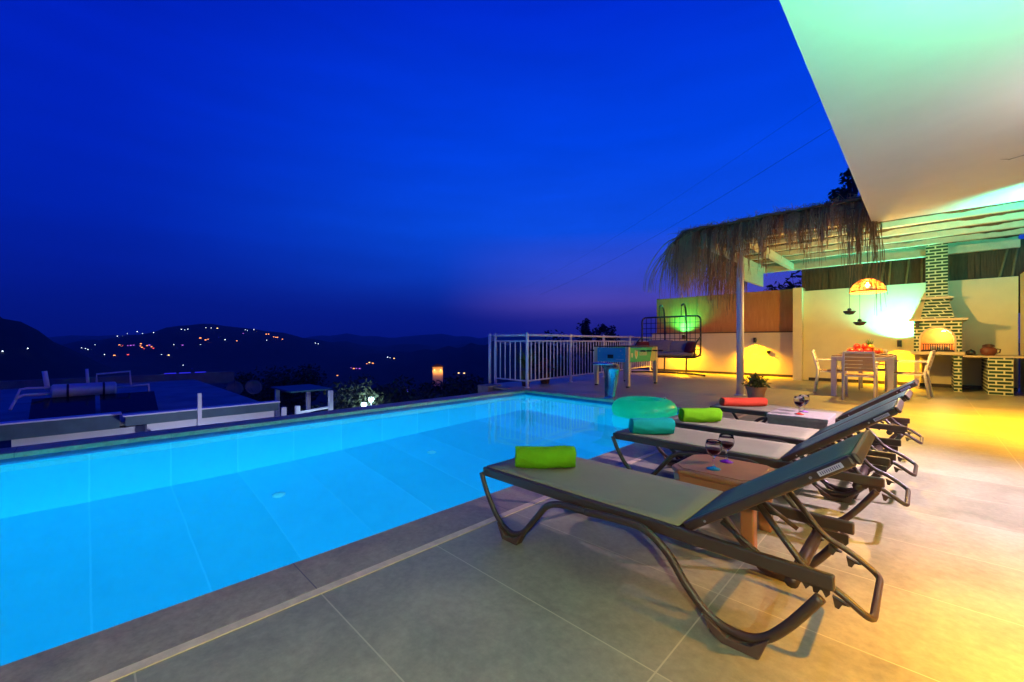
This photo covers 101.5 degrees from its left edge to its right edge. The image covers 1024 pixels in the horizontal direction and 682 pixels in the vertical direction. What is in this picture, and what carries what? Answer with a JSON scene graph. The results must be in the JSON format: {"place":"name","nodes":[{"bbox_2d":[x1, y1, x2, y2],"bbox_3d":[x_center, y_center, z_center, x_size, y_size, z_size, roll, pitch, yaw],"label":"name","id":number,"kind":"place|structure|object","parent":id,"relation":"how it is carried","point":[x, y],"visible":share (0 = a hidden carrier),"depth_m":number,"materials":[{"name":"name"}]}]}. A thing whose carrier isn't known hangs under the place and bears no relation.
{"place":"outdoors","nodes":[
{"label":"outdoors","id":0,"kind":"place"},
{"bbox_2d":[0,394,678,665],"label":"pool water","id":1,"kind":"structure","parent":0,"point":[91,542],"depth_m":2.88,"materials":[{"name":"blue liquid"}]},
{"bbox_2d":[612,396,677,418],"bbox_3d":[1.951,0.984,6.180,0.930,0.334,0.930,0,0,44],"label":"swim ring","id":2,"kind":"object","parent":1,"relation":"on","point":[628,407],"visible":0.81,"depth_m":5.85,"materials":[{"name":"teal plastic"}]},
{"bbox_2d":[0,317,1019,447],"bbox_3d":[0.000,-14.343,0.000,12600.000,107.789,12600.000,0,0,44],"label":"terrain","id":3,"kind":"structure","parent":0,"point":[250,350],"depth_m":516.43,"materials":[{"name":"black"}]},
{"bbox_2d":[0,371,279,446],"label":"neighbour house","id":4,"kind":"structure","parent":3,"relation":"on","point":[186,399],"depth_m":9.81,"materials":[{"name":"paint"}]},
{"bbox_2d":[8,369,157,419],"bbox_3d":[-9.904,1.182,9.769,1.304,1.068,2.400,0,0,44],"label":"solar heater","id":5,"kind":"object","parent":4,"relation":"on","point":[75,399],"visible":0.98,"depth_m":9.76,"materials":[{"name":"black metal"}]},
{"bbox_2d":[226,380,243,394],"bbox_3d":[-11.864,1.976,17.873,0.389,0.631,0.645,0,0,11],"label":"satellite dish","id":6,"kind":"object","parent":4,"relation":"on","point":[236,387],"visible":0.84,"depth_m":17.97,"materials":[{"name":"grey paint"}]},
{"bbox_2d":[245,380,261,393],"bbox_3d":[-11.060,1.935,17.871,0.389,0.602,0.645,0,0,13],"label":"satellite dish","id":7,"kind":"object","parent":4,"relation":"on","point":[253,386],"visible":1,"depth_m":17.94,"materials":[{"name":"grey paint"}]},
{"bbox_2d":[225,366,293,401],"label":"tree","id":8,"kind":"object","parent":3,"relation":"on","point":[243,382],"visible":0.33,"depth_m":58.72,"materials":[{"name":"green plant"}]},
{"bbox_2d":[259,363,328,414],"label":"tree","id":9,"kind":"object","parent":3,"relation":"on","point":[288,400],"visible":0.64,"depth_m":46.93,"materials":[{"name":"green plant"}]},
{"bbox_2d":[271,384,332,416],"bbox_3d":[-5.874,3.830,11.274,1.930,5.140,1.510,0,0,44],"label":"carport","id":10,"kind":"object","parent":3,"relation":"on","point":[307,388],"visible":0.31,"depth_m":11.25,"materials":[{"name":"white paint"}]},
{"bbox_2d":[300,379,390,411],"bbox_3d":[-7.655,4.112,19.033,4.506,4.851,4.174,0,0,-20],"label":"tree","id":11,"kind":"object","parent":3,"relation":"on","point":[344,402],"visible":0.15,"depth_m":18.62,"materials":[{"name":"green plant"}]},
{"bbox_2d":[340,373,393,408],"bbox_3d":[-7.799,4.151,22.763,3.231,4.725,3.492,0,0,5],"label":"tree","id":12,"kind":"object","parent":3,"relation":"on","point":[377,390],"visible":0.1,"depth_m":23.25,"materials":[{"name":"green plant"}]},
{"bbox_2d":[349,375,436,400],"bbox_3d":[-7.760,4.278,26.683,6.508,4.459,4.564,0,0,44],"label":"tree","id":13,"kind":"object","parent":3,"relation":"on","point":[420,390],"visible":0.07,"depth_m":26.50,"materials":[{"name":"green plant"}]},
{"bbox_2d":[378,379,454,403],"bbox_3d":[-4.951,4.254,21.767,4.396,4.564,4.354,0,0,44],"label":"tree","id":14,"kind":"object","parent":3,"relation":"on","point":[393,397],"visible":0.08,"depth_m":22.16,"materials":[{"name":"green plant"}]},
{"bbox_2d":[430,363,444,387],"bbox_3d":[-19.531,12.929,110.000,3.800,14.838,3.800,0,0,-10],"label":"lantern","id":15,"kind":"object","parent":3,"relation":"on","point":[437,371],"depth_m":108.71,"materials":[{"name":"glass"}]},
{"bbox_2d":[410,372,483,400],"bbox_3d":[-4.986,4.527,33.803,5.325,4.007,7.072,0,0,44],"label":"tree","id":16,"kind":"object","parent":3,"relation":"on","point":[437,388],"visible":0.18,"depth_m":33.34,"materials":[{"name":"green plant"}]},
{"bbox_2d":[441,373,477,396],"bbox_3d":[-1.877,4.271,26.010,5.081,4.486,5.517,0,0,-24],"label":"tree","id":17,"kind":"object","parent":3,"relation":"on","point":[458,388],"visible":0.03,"depth_m":26.55,"materials":[{"name":"green plant"}]},
{"bbox_2d":[525,330,578,378],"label":"tree","id":18,"kind":"object","parent":3,"relation":"on","point":[555,359],"visible":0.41,"depth_m":53.92,"materials":[{"name":"green plant"}]},
{"bbox_2d":[572,318,594,374],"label":"tree","id":19,"kind":"object","parent":3,"relation":"on","point":[585,329],"visible":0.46,"depth_m":43.60,"materials":[{"name":"green plant"}]},
{"bbox_2d":[586,323,608,372],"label":"tree","id":20,"kind":"object","parent":3,"relation":"on","point":[602,328],"visible":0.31,"depth_m":41.92,"materials":[{"name":"green plant"}]},
{"bbox_2d":[603,325,622,370],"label":"tree","id":21,"kind":"object","parent":3,"relation":"on","point":[611,331],"visible":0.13,"depth_m":45.78,"materials":[{"name":"green plant"}]},
{"bbox_2d":[547,129,829,291],"bbox_3d":[13.326,-11.452,50.499,0.020,6.088,51.821,0,0,-19],"label":"power cable","id":22,"kind":"object","parent":3,"relation":"on","point":[718,198],"visible":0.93,"depth_m":36.63,"materials":[{"name":"black metal"}]},
{"bbox_2d":[763,270,801,331],"bbox_3d":[13.395,1.187,22.559,7.830,10.794,8.766,0,0,-7],"label":"tree","id":23,"kind":"object","parent":3,"relation":"on","point":[790,285],"visible":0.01,"depth_m":22.75,"materials":[{"name":"green plant"}]},
{"bbox_2d":[825,187,844,203],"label":"tree","id":24,"kind":"object","parent":3,"relation":"on","point":[829,197],"visible":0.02,"depth_m":24.91,"materials":[{"name":"green plant"}]},
{"bbox_2d":[829,168,857,200],"bbox_3d":[19.344,-1.693,24.017,3.834,16.645,3.570,0,0,44],"label":"tree","id":25,"kind":"object","parent":3,"relation":"on","point":[851,189],"visible":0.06,"depth_m":23.86,"materials":[{"name":"green plant"}]},
{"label":"retaining base","id":26,"kind":"structure","parent":3,"relation":"on","visible":0},
{"bbox_2d":[113,369,1023,681],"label":"deck","id":27,"kind":"structure","parent":26,"relation":"on","point":[559,595],"depth_m":1.64,"materials":[{"name":"tile"}]},
{"bbox_2d":[0,385,743,681],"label":"pool coping","id":28,"kind":"object","parent":27,"relation":"on","point":[91,657],"visible":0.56,"depth_m":1.79,"materials":[{"name":"stone"}]},
{"bbox_2d":[90,414,747,681],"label":"coping trim","id":29,"kind":"structure","parent":28,"relation":"attached to","point":[158,657],"depth_m":1.60,"materials":[{"name":"grey stone"}]},
{"bbox_2d":[478,334,500,392],"bbox_3d":[-0.509,0.580,9.485,0.360,1.540,0.400,0,0,44],"label":"gate post","id":30,"kind":"object","parent":28,"relation":"on","point":[488,387],"visible":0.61,"depth_m":9.51,"materials":[{"name":"metal"}]},
{"bbox_2d":[592,362,619,398],"bbox_3d":[1.675,0.683,7.356,0.400,0.645,0.344,0,0,44],"label":"waterfall spout","id":31,"kind":"object","parent":28,"relation":"on","point":[611,374],"visible":1,"depth_m":7.41,"materials":[{"name":"silver metal"}]},
{"bbox_2d":[511,345,547,385],"bbox_3d":[0.306,0.530,9.551,0.899,0.937,0.897,0,0,-21],"label":"potted plant","id":32,"kind":"object","parent":27,"relation":"on","point":[523,365],"visible":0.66,"depth_m":9.41,"materials":[{"name":"green plant"}]},
{"bbox_2d":[532,358,557,383],"bbox_3d":[0.798,0.689,10.068,0.661,0.620,0.618,0,0,44],"label":"potted plant","id":33,"kind":"object","parent":27,"relation":"on","point":[546,381],"visible":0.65,"depth_m":9.99,"materials":[{"name":"green plant"}]},
{"bbox_2d":[494,333,651,387],"bbox_3d":[2.443,0.400,11.956,1.120,1.199,7.182,0,0,44],"label":"railing","id":34,"kind":"object","parent":27,"relation":"on","point":[527,341],"visible":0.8,"depth_m":9.88,"materials":[{"name":"white metal"}]},
{"bbox_2d":[590,345,662,387],"bbox_3d":[2.704,0.545,9.879,1.320,0.910,1.410,0,0,44],"label":"foosball table","id":35,"kind":"object","parent":27,"relation":"on","point":[626,355],"visible":1,"depth_m":9.52,"materials":[{"name":"blue laminate"}]},
{"bbox_2d":[631,303,705,376],"bbox_3d":[4.892,-0.098,13.000,2.344,2.191,0.970,0,0,44],"label":"swing seat","id":36,"kind":"object","parent":27,"relation":"on","point":[672,349],"visible":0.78,"depth_m":12.86,"materials":[{"name":"black metal"}]},
{"bbox_2d":[637,342,648,345],"bbox_3d":[4.181,0.160,13.331,0.380,0.340,0.129,0,-20,16],"label":"throw cushion","id":37,"kind":"object","parent":36,"relation":"on","point":[643,343],"visible":0.36,"depth_m":13.31,"materials":[{"name":"red fabric"}]},
{"bbox_2d":[684,342,694,352],"bbox_3d":[5.239,0.160,12.296,0.129,0.340,0.380,21,-6,-16],"label":"throw cushion","id":38,"kind":"object","parent":36,"relation":"on","point":[689,347],"visible":0.98,"depth_m":12.23,"materials":[{"name":"red fabric"}]},
{"bbox_2d":[479,430,883,659],"bbox_3d":[0.601,0.661,1.903,1.622,0.679,0.608,0,0,44],"label":"sun lounger","id":39,"kind":"object","parent":27,"relation":"on","point":[650,506],"visible":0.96,"depth_m":1.58,"materials":[{"name":"grey fabric"}]},
{"bbox_2d":[515,445,575,468],"bbox_3d":[0.181,0.631,2.295,0.333,0.122,0.125,0,0,0],"label":"rolled towel","id":40,"kind":"object","parent":39,"relation":"on","point":[545,457],"visible":1,"depth_m":2.24,"materials":[{"name":"green fabric"}]},
{"bbox_2d":[652,331,792,376],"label":"garden wall","id":41,"kind":"structure","parent":27,"relation":"on","point":[718,354],"depth_m":12.79,"materials":[{"name":"white paint"}]},
{"bbox_2d":[657,289,792,332],"bbox_3d":[6.562,-0.900,13.162,4.180,1.200,0.090,0,0,44],"label":"wood screen","id":42,"kind":"object","parent":41,"relation":"on","point":[766,311],"visible":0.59,"depth_m":12.91,"materials":[{"name":"brown wood"}]},
{"bbox_2d":[672,454,774,547],"bbox_3d":[1.126,0.832,2.229,0.430,0.336,0.410,0,0,44],"label":"side table","id":43,"kind":"object","parent":27,"relation":"on","point":[692,469],"visible":0.46,"depth_m":2.14,"materials":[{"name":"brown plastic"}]},
{"bbox_2d":[705,439,721,470],"bbox_3d":[1.052,0.589,2.182,0.080,0.148,0.079,0,0,44],"label":"wine glass","id":44,"kind":"object","parent":43,"relation":"on","point":[713,447],"visible":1,"depth_m":2.16,"materials":[{"name":"blue"}]},
{"bbox_2d":[719,434,734,463],"bbox_3d":[1.185,0.589,2.311,0.080,0.148,0.079,0,0,44],"label":"wine glass","id":45,"kind":"object","parent":43,"relation":"on","point":[727,441],"visible":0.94,"depth_m":2.29,"materials":[{"name":"purple"}]},
{"bbox_2d":[742,372,771,397],"bbox_3d":[4.033,0.749,6.892,0.472,0.500,0.487,0,0,44],"label":"potted plant","id":46,"kind":"object","parent":27,"relation":"on","point":[755,388],"visible":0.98,"depth_m":6.81,"materials":[{"name":"green plant"}]},
{"bbox_2d":[611,398,910,531],"bbox_3d":[1.518,0.661,2.768,1.622,0.679,0.608,0,0,44],"label":"sun lounger","id":47,"kind":"object","parent":27,"relation":"on","point":[686,443],"visible":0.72,"depth_m":2.50,"materials":[{"name":"grey fabric"}]},
{"bbox_2d":[628,418,674,434],"bbox_3d":[1.042,0.629,3.124,0.319,0.127,0.129,0,0,1],"label":"rolled towel","id":48,"kind":"object","parent":47,"relation":"on","point":[652,426],"visible":0.99,"depth_m":3.07,"materials":[{"name":"teal fabric"}]},
{"bbox_2d":[667,389,917,498],"bbox_3d":[2.021,0.661,3.247,0.608,0.679,1.622,0,0,-44],"label":"sun lounger","id":49,"kind":"object","parent":27,"relation":"on","point":[771,432],"visible":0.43,"depth_m":3.04,"materials":[{"name":"grey fabric"}]},
{"bbox_2d":[678,408,722,422],"bbox_3d":[1.617,0.629,3.597,0.338,0.127,0.128,0,0,-1],"label":"rolled towel","id":50,"kind":"object","parent":49,"relation":"on","point":[700,415],"visible":0.99,"depth_m":3.54,"materials":[{"name":"green fabric"}]},
{"bbox_2d":[767,408,835,429],"bbox_3d":[2.494,0.807,3.604,0.430,0.385,0.420,0,0,44],"label":"side table","id":51,"kind":"object","parent":27,"relation":"on","point":[809,419],"visible":0.6,"depth_m":3.49,"materials":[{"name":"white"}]},
{"bbox_2d":[794,396,804,414],"bbox_3d":[2.434,0.540,3.543,0.080,0.148,0.079,0,0,44],"label":"wine glass","id":52,"kind":"object","parent":51,"relation":"on","point":[799,401],"visible":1,"depth_m":3.52,"materials":[{"name":"red"}]},
{"bbox_2d":[799,394,809,412],"bbox_3d":[2.560,0.540,3.665,0.080,0.148,0.079,0,0,44],"label":"wine glass","id":53,"kind":"object","parent":51,"relation":"on","point":[807,398],"visible":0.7,"depth_m":3.64,"materials":[{"name":"purple"}]},
{"bbox_2d":[710,378,923,451],"bbox_3d":[2.856,0.661,4.058,0.608,0.679,1.622,0,0,-45],"label":"sun lounger","id":54,"kind":"object","parent":27,"relation":"on","point":[898,427],"visible":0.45,"depth_m":3.72,"materials":[{"name":"grey fabric"}]},
{"bbox_2d":[719,397,767,406],"bbox_3d":[2.471,0.641,4.468,0.469,0.097,0.120,0,0,1],"label":"rolled towel","id":55,"kind":"object","parent":54,"relation":"on","point":[743,402],"visible":0.99,"depth_m":4.42,"materials":[{"name":"red fabric"}]},
{"bbox_2d":[811,350,846,393],"bbox_3d":[6.347,0.581,8.364,0.566,0.843,0.460,0,0,39],"label":"dining chair","id":56,"kind":"object","parent":27,"relation":"on","point":[818,370],"visible":0.72,"depth_m":8.32,"materials":[{"name":"white paint"}]},
{"bbox_2d":[643,193,1023,395],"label":"pergola","id":57,"kind":"object","parent":27,"relation":"on","point":[742,252],"visible":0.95,"depth_m":7.81,"materials":[{"name":"white paint"}]},
{"bbox_2d":[843,287,855,314],"bbox_3d":[5.569,-1.272,6.900,0.170,1.655,0.167,0,0,44],"label":"coconut ornament","id":58,"kind":"object","parent":57,"relation":"hanging from","point":[849,311],"visible":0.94,"depth_m":6.89,"materials":[{"name":"brown metal"}]},
{"bbox_2d":[853,319,866,325],"bbox_3d":[5.572,-1.180,6.700,0.170,1.840,0.168,0,0,44],"label":"coconut ornament","id":59,"kind":"object","parent":57,"relation":"hanging from","point":[859,322],"visible":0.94,"depth_m":6.66,"materials":[{"name":"brown"}]},
{"bbox_2d":[850,241,886,293],"bbox_3d":[6.364,-1.479,7.485,0.524,1.178,0.524,0,0,44],"label":"pendant lamp","id":60,"kind":"object","parent":57,"relation":"hanging from","point":[867,283],"visible":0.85,"depth_m":7.45,"materials":[{"name":"wicker"}]},
{"bbox_2d":[842,351,878,399],"bbox_3d":[6.022,0.581,7.236,0.460,0.843,0.566,0,0,44],"label":"dining chair","id":61,"kind":"object","parent":27,"relation":"on","point":[863,358],"visible":0.98,"depth_m":7.11,"materials":[{"name":"white paint"}]},
{"bbox_2d":[831,354,896,395],"bbox_3d":[6.761,0.623,8.005,0.860,0.755,1.560,0,0,44],"label":"dining table","id":62,"kind":"object","parent":27,"relation":"on","point":[889,359],"visible":0.56,"depth_m":7.51,"materials":[{"name":"white paint"}]},
{"bbox_2d":[859,349,887,390],"bbox_3d":[7.593,0.581,8.783,0.460,0.843,0.566,0,0,44],"label":"dining chair","id":63,"kind":"object","parent":27,"relation":"on","point":[882,363],"visible":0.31,"depth_m":8.74,"materials":[{"name":"white paint"}]},
{"bbox_2d":[779,0,1023,392],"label":"house","id":64,"kind":"structure","parent":27,"relation":"on","point":[922,101],"depth_m":3.06,"materials":[{"name":"white paint"}]},
{"bbox_2d":[793,276,1017,390],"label":"garden wall","id":65,"kind":"structure","parent":27,"relation":"on","point":[825,326],"depth_m":9.67,"materials":[{"name":"white paint"}]},
{"bbox_2d":[897,340,901,346],"bbox_3d":[8.904,0.040,9.607,0.080,0.158,0.207,0,0,44],"label":"wall lamp","id":66,"kind":"object","parent":65,"relation":"attached to","point":[899,343],"visible":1,"depth_m":9.53,"materials":[{"name":"black metal"}]},
{"bbox_2d":[802,239,1023,312],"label":"reed fence","id":67,"kind":"object","parent":65,"relation":"attached to","point":[991,264],"visible":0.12,"depth_m":9.68,"materials":[{"name":"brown wood"}]},
{"bbox_2d":[894,351,935,398],"bbox_3d":[7.333,0.581,7.650,0.460,0.843,0.566,0,0,-40],"label":"dining chair","id":68,"kind":"object","parent":27,"relation":"on","point":[925,374],"visible":0.93,"depth_m":7.58,"materials":[{"name":"white paint"}]},
{"bbox_2d":[908,243,968,391],"bbox_3d":[9.019,-0.650,8.880,0.860,3.300,1.070,0,0,44],"label":"brick barbecue","id":69,"kind":"object","parent":27,"relation":"on","point":[938,330],"visible":1,"depth_m":8.77,"materials":[{"name":"white brick"}]},
{"bbox_2d":[962,354,1023,395],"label":"brick counter","id":70,"kind":"object","parent":27,"relation":"on","point":[997,374],"visible":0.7,"depth_m":7.83,"materials":[{"name":"brick"}]},
{"bbox_2d":[966,349,975,354],"bbox_3d":[9.106,0.203,8.298,0.136,0.125,0.134,0,0,44],"label":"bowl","id":71,"kind":"object","parent":70,"relation":"on","point":[970,352],"visible":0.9,"depth_m":8.26,"materials":[{"name":"black ceramic"}]},
{"bbox_2d":[980,344,1000,355],"bbox_3d":[9.239,0.151,8.098,0.225,0.230,0.225,0,0,-1],"label":"clay jar","id":72,"kind":"object","parent":70,"relation":"on","point":[988,350],"visible":1,"depth_m":8.04,"materials":[{"name":"brown ceramic"}]},
{"bbox_2d":[0,0,1023,338],"label":"sky","id":73,"kind":"structure","parent":0,"point":[300,168],"materials":[{"name":"blue"}]},
{"bbox_2d":[552,101,818,273],"bbox_3d":[12.410,-13.748,52.499,0.013,7.452,54.917,0,0,-22],"label":"power cable","id":74,"kind":"object","parent":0,"point":[708,176],"visible":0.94,"depth_m":38.07,"materials":[{"name":"black metal"}]},
{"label":"pool end wall","id":75,"kind":"structure","parent":0,"visible":0},
{"bbox_2d":[0,392,678,462],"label":"waterline band","id":76,"kind":"object","parent":75,"relation":"attached to","point":[151,441],"visible":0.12,"depth_m":5.03,"materials":[{"name":"tile"}]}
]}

